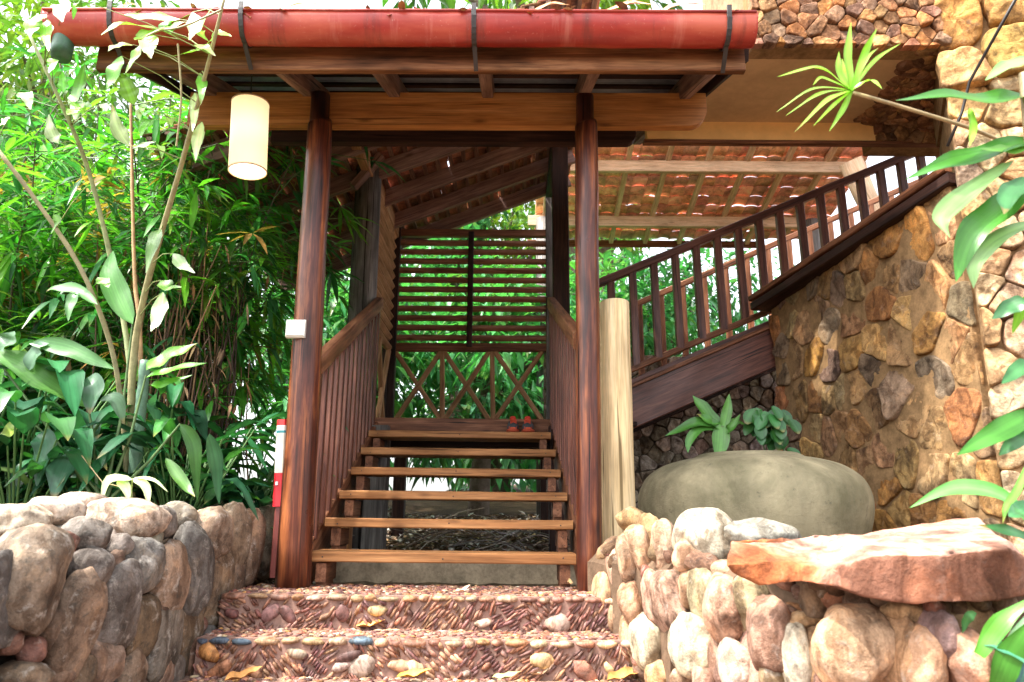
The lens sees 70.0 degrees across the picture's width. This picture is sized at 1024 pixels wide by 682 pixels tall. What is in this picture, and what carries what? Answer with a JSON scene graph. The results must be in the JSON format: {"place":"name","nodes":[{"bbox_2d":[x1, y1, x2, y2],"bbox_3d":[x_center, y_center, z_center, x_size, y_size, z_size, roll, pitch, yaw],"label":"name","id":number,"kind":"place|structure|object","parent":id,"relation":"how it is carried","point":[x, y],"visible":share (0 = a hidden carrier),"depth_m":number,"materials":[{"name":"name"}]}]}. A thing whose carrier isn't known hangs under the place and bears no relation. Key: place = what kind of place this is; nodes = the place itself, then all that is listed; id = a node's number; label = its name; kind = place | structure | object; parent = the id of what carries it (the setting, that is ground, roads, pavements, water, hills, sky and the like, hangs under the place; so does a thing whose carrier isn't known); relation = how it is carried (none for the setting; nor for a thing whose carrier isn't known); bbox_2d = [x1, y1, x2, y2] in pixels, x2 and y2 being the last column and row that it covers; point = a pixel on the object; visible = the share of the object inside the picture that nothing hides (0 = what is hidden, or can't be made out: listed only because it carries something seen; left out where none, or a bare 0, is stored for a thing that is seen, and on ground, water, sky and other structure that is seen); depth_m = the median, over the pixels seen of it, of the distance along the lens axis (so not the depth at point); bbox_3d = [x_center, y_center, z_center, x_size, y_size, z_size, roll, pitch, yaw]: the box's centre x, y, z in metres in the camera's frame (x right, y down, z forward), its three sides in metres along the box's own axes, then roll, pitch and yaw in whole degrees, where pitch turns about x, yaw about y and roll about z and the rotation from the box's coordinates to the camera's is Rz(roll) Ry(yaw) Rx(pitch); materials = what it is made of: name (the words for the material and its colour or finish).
{"place":"outdoors","nodes":[
{"label":"outdoors","id":0,"kind":"place"},
{"bbox_2d":[82,485,568,584],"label":"ground","id":1,"kind":"structure","parent":0,"point":[426,507],"depth_m":9.08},
{"bbox_2d":[0,365,59,458],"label":"broad leaf plant","id":2,"kind":"object","parent":1,"relation":"on","point":[18,380],"visible":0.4,"depth_m":3.18,"materials":[{"name":"plant"}]},
{"bbox_2d":[0,401,75,502],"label":"broad leaf plant","id":3,"kind":"object","parent":1,"relation":"on","point":[3,452],"visible":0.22,"depth_m":3.16,"materials":[{"name":"plant"}]},
{"bbox_2d":[0,379,112,439],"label":"broad leaf plant","id":4,"kind":"object","parent":1,"relation":"on","point":[22,388],"visible":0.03,"depth_m":3.57,"materials":[{"name":"plant"}]},
{"bbox_2d":[5,106,122,179],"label":"tree","id":5,"kind":"object","parent":1,"relation":"on","point":[84,117],"depth_m":14.41,"materials":[{"name":"green plant"}]},
{"bbox_2d":[4,160,129,273],"bbox_3d":[-4.973,-0.386,6.004,3.233,3.156,3.642,4,-14,-16],"label":"bamboo clump","id":6,"kind":"object","parent":1,"relation":"on","point":[75,161],"depth_m":6.49,"materials":[{"name":"plant"}]},
{"bbox_2d":[0,387,171,503],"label":"broad leaf plant","id":7,"kind":"object","parent":1,"relation":"on","point":[24,422],"visible":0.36,"depth_m":2.84,"materials":[{"name":"plant"}]},
{"bbox_2d":[0,40,171,401],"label":"bamboo clump","id":8,"kind":"object","parent":1,"relation":"on","point":[28,146],"visible":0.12,"depth_m":5.43,"materials":[{"name":"plant"}]},
{"bbox_2d":[0,0,181,226],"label":"tree","id":9,"kind":"object","parent":1,"relation":"on","point":[29,66],"visible":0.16,"depth_m":8.56,"materials":[{"name":"green plant"}]},
{"bbox_2d":[4,358,181,503],"bbox_3d":[-2.186,0.483,3.341,1.328,0.789,1.448,5,-14,-17],"label":"broad leaf plant","id":10,"kind":"object","parent":1,"relation":"on","point":[71,383],"visible":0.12,"depth_m":3.02,"materials":[{"name":"plant"}]},
{"bbox_2d":[1,443,191,502],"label":"broad leaf plant","id":11,"kind":"object","parent":1,"relation":"on","point":[101,459],"visible":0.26,"depth_m":3.00,"materials":[{"name":"plant"}]},
{"bbox_2d":[0,35,211,246],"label":"tree","id":12,"kind":"object","parent":1,"relation":"on","point":[20,44],"visible":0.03,"depth_m":10.41,"materials":[{"name":"green plant"}]},
{"bbox_2d":[0,380,215,503],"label":"broad leaf plant","id":13,"kind":"object","parent":1,"relation":"on","point":[82,418],"visible":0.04,"depth_m":3.31,"materials":[{"name":"plant"}]},
{"bbox_2d":[1,31,228,403],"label":"bamboo clump","id":14,"kind":"object","parent":1,"relation":"on","point":[59,122],"visible":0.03,"depth_m":6.75,"materials":[{"name":"plant"}]},
{"bbox_2d":[21,192,219,494],"bbox_3d":[-3.885,0.113,6.182,2.487,2.427,2.802,-8,-16,32],"label":"bamboo clump","id":15,"kind":"object","parent":1,"relation":"on","point":[85,331],"depth_m":6.01,"materials":[{"name":"plant"}]},
{"bbox_2d":[0,377,251,498],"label":"broad leaf plant","id":16,"kind":"object","parent":1,"relation":"on","point":[200,425],"visible":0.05,"depth_m":3.80,"materials":[{"name":"plant"}]},
{"bbox_2d":[0,93,270,434],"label":"bamboo clump","id":17,"kind":"object","parent":1,"relation":"on","point":[20,317],"visible":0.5,"depth_m":4.21,"materials":[{"name":"green plant"}]},
{"bbox_2d":[0,492,274,681],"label":"stone wall","id":18,"kind":"structure","parent":1,"relation":"on","point":[95,587],"depth_m":2.14,"materials":[{"name":"grey stone"}]},
{"bbox_2d":[0,251,222,502],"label":"leaf plant","id":19,"kind":"object","parent":18,"relation":"on","point":[24,366],"visible":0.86,"depth_m":3.02,"materials":[{"name":"plant"}]},
{"bbox_2d":[0,0,230,496],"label":"young tree","id":20,"kind":"object","parent":18,"relation":"on","point":[128,90],"visible":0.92,"depth_m":3.11,"materials":[{"name":"plant"}]},
{"bbox_2d":[81,455,167,500],"bbox_3d":[-1.444,0.511,2.680,0.402,0.194,0.070,-2,-14,11],"label":"pale sprout","id":21,"kind":"object","parent":18,"relation":"on","point":[125,486],"visible":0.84,"depth_m":2.66,"materials":[{"name":"white plant"}]},
{"bbox_2d":[56,411,286,532],"bbox_3d":[-1.556,0.659,3.355,1.149,0.776,1.169,-4,-14,18],"label":"broad leaf plant","id":22,"kind":"object","parent":18,"relation":"on","point":[142,438],"visible":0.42,"depth_m":3.24,"materials":[{"name":"plant"}]},
{"bbox_2d":[41,382,275,509],"bbox_3d":[-1.778,0.711,3.728,1.286,0.854,1.263,-9,-17,35],"label":"broad leaf plant","id":23,"kind":"object","parent":1,"relation":"on","point":[173,392],"visible":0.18,"depth_m":3.55,"materials":[{"name":"plant"}]},
{"bbox_2d":[95,73,224,361],"bbox_3d":[-6.870,-2.350,16.247,4.780,10.229,5.454,5,-14,-18],"label":"tree","id":24,"kind":"object","parent":1,"relation":"on","point":[161,104],"visible":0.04,"depth_m":15.71,"materials":[{"name":"green plant"}]},
{"bbox_2d":[86,223,283,505],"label":"dry stalks","id":25,"kind":"object","parent":1,"relation":"on","point":[219,356],"visible":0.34,"depth_m":4.24,"materials":[{"name":"green plant"}]},
{"bbox_2d":[1,0,402,497],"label":"bamboo clump","id":26,"kind":"object","parent":1,"relation":"on","point":[242,233],"visible":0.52,"depth_m":4.51,"materials":[{"name":"green plant"}]},
{"bbox_2d":[93,94,325,437],"bbox_3d":[-5.120,-0.962,12.182,5.689,7.164,5.529,-6,-15,25],"label":"tree","id":27,"kind":"object","parent":1,"relation":"on","point":[224,366],"depth_m":11.42,"materials":[{"name":"green plant"}]},
{"bbox_2d":[175,468,339,528],"bbox_3d":[-1.314,0.917,3.751,0.868,0.516,0.947,6,-15,-22],"label":"broad leaf plant","id":28,"kind":"object","parent":1,"relation":"on","point":[210,494],"visible":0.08,"depth_m":3.46,"materials":[{"name":"plant"}]},
{"bbox_2d":[173,421,347,507],"bbox_3d":[-1.603,0.829,4.236,1.286,0.854,1.263,3,-14,-10],"label":"broad leaf plant","id":29,"kind":"object","parent":1,"relation":"on","point":[260,492],"visible":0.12,"depth_m":4.08,"materials":[{"name":"plant"}]},
{"bbox_2d":[227,240,456,420],"bbox_3d":[-2.308,0.072,10.786,3.666,5.008,4.053,4,-14,-13],"label":"tree","id":30,"kind":"object","parent":1,"relation":"on","point":[402,275],"visible":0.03,"depth_m":10.38,"materials":[{"name":"green plant"}]},
{"bbox_2d":[223,268,467,490],"bbox_3d":[-1.739,0.611,8.046,2.818,3.400,2.855,3,-14,-11],"label":"tree","id":31,"kind":"object","parent":1,"relation":"on","point":[333,327],"visible":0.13,"depth_m":8.01,"materials":[{"name":"green plant"}]},
{"bbox_2d":[142,0,599,548],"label":"wooden pavilion","id":32,"kind":"structure","parent":1,"relation":"on","point":[432,190],"depth_m":5.76,"materials":[{"name":"brown wood"}]},
{"bbox_2d":[256,508,570,584],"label":"leaf litter","id":33,"kind":"object","parent":1,"relation":"on","point":[432,540],"visible":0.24,"depth_m":5.85,"materials":[{"name":"brown plant"}]},
{"bbox_2d":[333,562,576,586],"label":"footing kerb","id":34,"kind":"structure","parent":1,"relation":"on","point":[430,574],"depth_m":3.60,"materials":[{"name":"grey concrete"}]},
{"bbox_2d":[338,200,600,417],"bbox_3d":[-0.891,-0.817,13.056,4.459,5.509,4.033,11,-17,-37],"label":"tree","id":35,"kind":"object","parent":1,"relation":"on","point":[482,223],"visible":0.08,"depth_m":12.66,"materials":[{"name":"green plant"}]},
{"bbox_2d":[311,297,636,586],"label":"wooden staircase","id":36,"kind":"structure","parent":1,"relation":"on","point":[360,452],"depth_m":4.18,"materials":[{"name":"brown wood"}]},
{"bbox_2d":[375,198,396,417],"bbox_3d":[-1.104,-0.210,6.052,0.081,1.920,0.996,0,-14,0],"label":"slatted screen","id":37,"kind":"object","parent":36,"relation":"on","point":[386,258],"visible":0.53,"depth_m":6.21,"materials":[{"name":"brown wood"}]},
{"bbox_2d":[385,197,551,418],"bbox_3d":[-0.372,-0.228,6.635,1.534,2.300,0.107,0,-14,0],"label":"slatted screen","id":38,"kind":"object","parent":36,"relation":"on","point":[491,350],"visible":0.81,"depth_m":6.64,"materials":[{"name":"brown wood"}]},
{"bbox_2d":[506,416,518,431],"bbox_3d":[0.006,0.576,5.026,0.092,0.128,0.262,0,-14,0],"label":"running shoe","id":39,"kind":"object","parent":36,"relation":"on","point":[512,425],"visible":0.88,"depth_m":4.94,"materials":[{"name":"fabric"}]},
{"bbox_2d":[521,416,534,431],"bbox_3d":[0.109,0.576,5.026,0.092,0.128,0.262,0,-14,0],"label":"running shoe","id":40,"kind":"object","parent":36,"relation":"on","point":[527,425],"visible":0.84,"depth_m":4.94,"materials":[{"name":"fabric"}]},
{"bbox_2d":[599,156,937,432],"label":"side staircase","id":41,"kind":"structure","parent":36,"relation":"on","point":[708,371],"depth_m":5.60,"materials":[{"name":"brown wood"}]},
{"bbox_2d":[389,257,575,491],"bbox_3d":[-0.207,2.025,13.925,6.080,7.512,5.499,-7,-15,27],"label":"tree","id":42,"kind":"object","parent":1,"relation":"on","point":[459,484],"visible":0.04,"depth_m":13.26,"materials":[{"name":"green plant"}]},
{"bbox_2d":[397,223,575,514],"bbox_3d":[-0.275,0.422,9.070,3.132,3.778,3.172,-10,-17,37],"label":"tree","id":43,"kind":"object","parent":1,"relation":"on","point":[518,364],"visible":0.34,"depth_m":8.67,"materials":[{"name":"green plant"}]},
{"bbox_2d":[422,201,574,491],"bbox_3d":[-0.266,-0.286,14.150,3.187,6.820,3.636,7,-15,-26],"label":"tree","id":44,"kind":"object","parent":1,"relation":"on","point":[517,210],"visible":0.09,"depth_m":13.74,"materials":[{"name":"green plant"}]},
{"bbox_2d":[382,0,683,305],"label":"tree","id":45,"kind":"object","parent":1,"relation":"on","point":[498,4],"visible":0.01,"depth_m":13.92,"materials":[{"name":"green plant"}]},
{"bbox_2d":[503,155,715,299],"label":"tree","id":46,"kind":"object","parent":1,"relation":"on","point":[603,249],"visible":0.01,"depth_m":16.91,"materials":[{"name":"green plant"}]},
{"bbox_2d":[600,298,635,543],"bbox_3d":[0.468,0.511,3.293,0.164,1.435,0.163,0,-14,0],"label":"log post","id":47,"kind":"object","parent":1,"relation":"on","point":[617,472],"visible":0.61,"depth_m":3.28,"materials":[{"name":"brown wood"}]},
{"bbox_2d":[525,248,716,412],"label":"tree","id":48,"kind":"object","parent":1,"relation":"on","point":[648,338],"visible":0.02,"depth_m":10.50,"materials":[{"name":"green plant"}]},
{"bbox_2d":[522,230,794,356],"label":"tree","id":49,"kind":"object","parent":1,"relation":"on","point":[643,290],"visible":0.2,"depth_m":11.41,"materials":[{"name":"green plant"}]},
{"bbox_2d":[543,354,776,508],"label":"stone wall","id":50,"kind":"structure","parent":1,"relation":"on","point":[655,447],"depth_m":6.46,"materials":[{"name":"grey stone"}]},
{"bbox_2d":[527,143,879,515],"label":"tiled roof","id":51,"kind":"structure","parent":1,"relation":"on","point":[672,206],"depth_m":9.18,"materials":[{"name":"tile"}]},
{"bbox_2d":[638,450,874,537],"bbox_3d":[1.206,0.942,3.663,1.129,0.741,1.128,0,-14,0],"label":"cement pot","id":52,"kind":"object","parent":1,"relation":"on","point":[805,496],"visible":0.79,"depth_m":3.25,"materials":[{"name":"concrete"}]},
{"bbox_2d":[665,394,744,451],"bbox_3d":[0.995,0.449,3.690,0.459,0.374,0.136,2,-14,-6],"label":"potted plant","id":53,"kind":"object","parent":52,"relation":"on","point":[723,426],"visible":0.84,"depth_m":3.69,"materials":[{"name":"green plant"}]},
{"bbox_2d":[743,406,801,453],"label":"potted plant","id":54,"kind":"object","parent":52,"relation":"on","point":[759,424],"visible":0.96,"depth_m":3.69,"materials":[{"name":"green plant"}]},
{"bbox_2d":[587,506,1023,681],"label":"stone wall","id":55,"kind":"structure","parent":1,"relation":"on","point":[687,605],"depth_m":1.99,"materials":[{"name":"beige stone"}]},
{"bbox_2d":[727,518,1023,603],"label":"rock slab","id":56,"kind":"object","parent":55,"relation":"on","point":[957,559],"visible":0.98,"depth_m":1.58,"materials":[{"name":"brown stone"}]},
{"bbox_2d":[643,0,1023,555],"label":"stone house","id":57,"kind":"structure","parent":1,"relation":"on","point":[897,351],"depth_m":3.93,"materials":[{"name":"stone"}]},
{"bbox_2d":[946,0,1016,146],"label":"cable","id":58,"kind":"object","parent":57,"relation":"hanging from","point":[978,66],"visible":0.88,"depth_m":3.56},
{"bbox_2d":[178,675,639,681],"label":"paving","id":59,"kind":"structure","parent":0,"point":[193,678],"depth_m":2.51,"materials":[{"name":"stone"}]},
{"bbox_2d":[225,666,261,680],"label":"dry leaf","id":60,"kind":"object","parent":59,"relation":"on","point":[232,675],"visible":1,"depth_m":2.46,"materials":[{"name":"orange plant"}]},
{"bbox_2d":[193,627,632,681],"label":"pebble step","id":61,"kind":"object","parent":59,"relation":"on","point":[342,653],"visible":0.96,"depth_m":2.56,"materials":[{"name":"stone"}]},
{"bbox_2d":[356,619,384,626],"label":"dry leaf","id":62,"kind":"object","parent":61,"relation":"on","point":[362,624],"visible":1,"depth_m":2.79,"materials":[{"name":"yellow plant"}]},
{"bbox_2d":[217,583,611,632],"bbox_3d":[-0.347,1.109,3.013,1.590,0.166,0.512,0,-14,0],"label":"pebble step","id":63,"kind":"object","parent":61,"relation":"on","point":[504,608],"visible":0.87,"depth_m":2.81,"materials":[{"name":"stone"}]},
{"bbox_2d":[269,419,286,577],"bbox_3d":[-1.037,0.691,3.245,0.062,0.686,0.054,0,-14,0],"label":"banded marker","id":64,"kind":"object","parent":63,"relation":"on","point":[280,445],"visible":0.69,"depth_m":3.24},
{"bbox_2d":[41,0,757,591],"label":"stair porch","id":65,"kind":"object","parent":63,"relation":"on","point":[585,84],"visible":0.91,"depth_m":3.17,"materials":[{"name":"brown wood"}]},
{"bbox_2d":[228,74,269,179],"bbox_3d":[-1.196,-1.023,3.335,0.167,0.548,0.167,-3,-14,-1],"label":"pendant lamp","id":66,"kind":"object","parent":65,"relation":"hanging from","point":[248,141],"visible":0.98,"depth_m":3.25,"materials":[{"name":"beige"}]},
{"bbox_2d":[285,320,306,337],"bbox_3d":[-0.971,-0.054,3.288,0.086,0.082,0.034,0,-14,0],"label":"switch box","id":67,"kind":"object","parent":65,"relation":"attached to","point":[295,328],"visible":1,"depth_m":3.28,"materials":[{"name":"white plastic"}]},
{"bbox_2d":[46,0,735,17],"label":"gutter litter","id":68,"kind":"object","parent":65,"relation":"in","point":[619,4],"visible":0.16,"depth_m":2.98,"materials":[{"name":"brown plant"}]},
{"bbox_2d":[281,2,318,7],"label":"dry leaf","id":69,"kind":"object","parent":68,"relation":"on","point":[290,4],"visible":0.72,"depth_m":3.08,"materials":[{"name":"beige plant"}]},
{"bbox_2d":[535,1,567,8],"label":"dry leaf","id":70,"kind":"object","parent":68,"relation":"on","point":[546,4],"visible":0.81,"depth_m":3.08,"materials":[{"name":"beige plant"}]},
{"bbox_2d":[608,0,649,8],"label":"dry leaf","id":71,"kind":"object","parent":68,"relation":"on","point":[629,2],"visible":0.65,"depth_m":3.08,"materials":[{"name":"beige plant"}]},
{"bbox_2d":[662,1,705,9],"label":"dry leaf","id":72,"kind":"object","parent":68,"relation":"on","point":[669,6],"visible":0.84,"depth_m":3.08,"materials":[{"name":"beige plant"}]},
{"bbox_2d":[455,585,468,591],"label":"dry leaf","id":73,"kind":"object","parent":63,"relation":"on","point":[462,589],"visible":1,"depth_m":2.76,"materials":[{"name":"white plant"}]},
{"bbox_2d":[397,668,431,676],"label":"dry leaf","id":74,"kind":"object","parent":59,"relation":"on","point":[412,672],"visible":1,"depth_m":2.50,"materials":[{"name":"yellow plant"}]},
{"bbox_2d":[493,671,520,678],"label":"dry leaf","id":75,"kind":"object","parent":59,"relation":"on","point":[509,674],"visible":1,"depth_m":2.48,"materials":[{"name":"beige plant"}]},
{"bbox_2d":[607,667,636,679],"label":"dry leaf","id":76,"kind":"object","parent":59,"relation":"on","point":[623,672],"visible":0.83,"depth_m":2.51,"materials":[{"name":"yellow plant"}]},
{"bbox_2d":[778,23,1023,153],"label":"whorled plant","id":77,"kind":"object","parent":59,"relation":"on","point":[849,78],"visible":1,"depth_m":1.74,"materials":[{"name":"green plant"}]},
{"bbox_2d":[899,56,1023,454],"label":"shell ginger","id":78,"kind":"object","parent":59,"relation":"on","point":[977,245],"visible":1,"depth_m":1.58,"materials":[{"name":"green plant"}]},
{"bbox_2d":[910,467,1023,681],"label":"strap leaf plant","id":79,"kind":"object","parent":59,"relation":"on","point":[1007,663],"visible":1,"depth_m":1.46,"materials":[{"name":"plant"}]},
{"bbox_2d":[0,0,935,490],"label":"sky","id":80,"kind":"structure","parent":0,"point":[891,176],"materials":[{"name":"white"}]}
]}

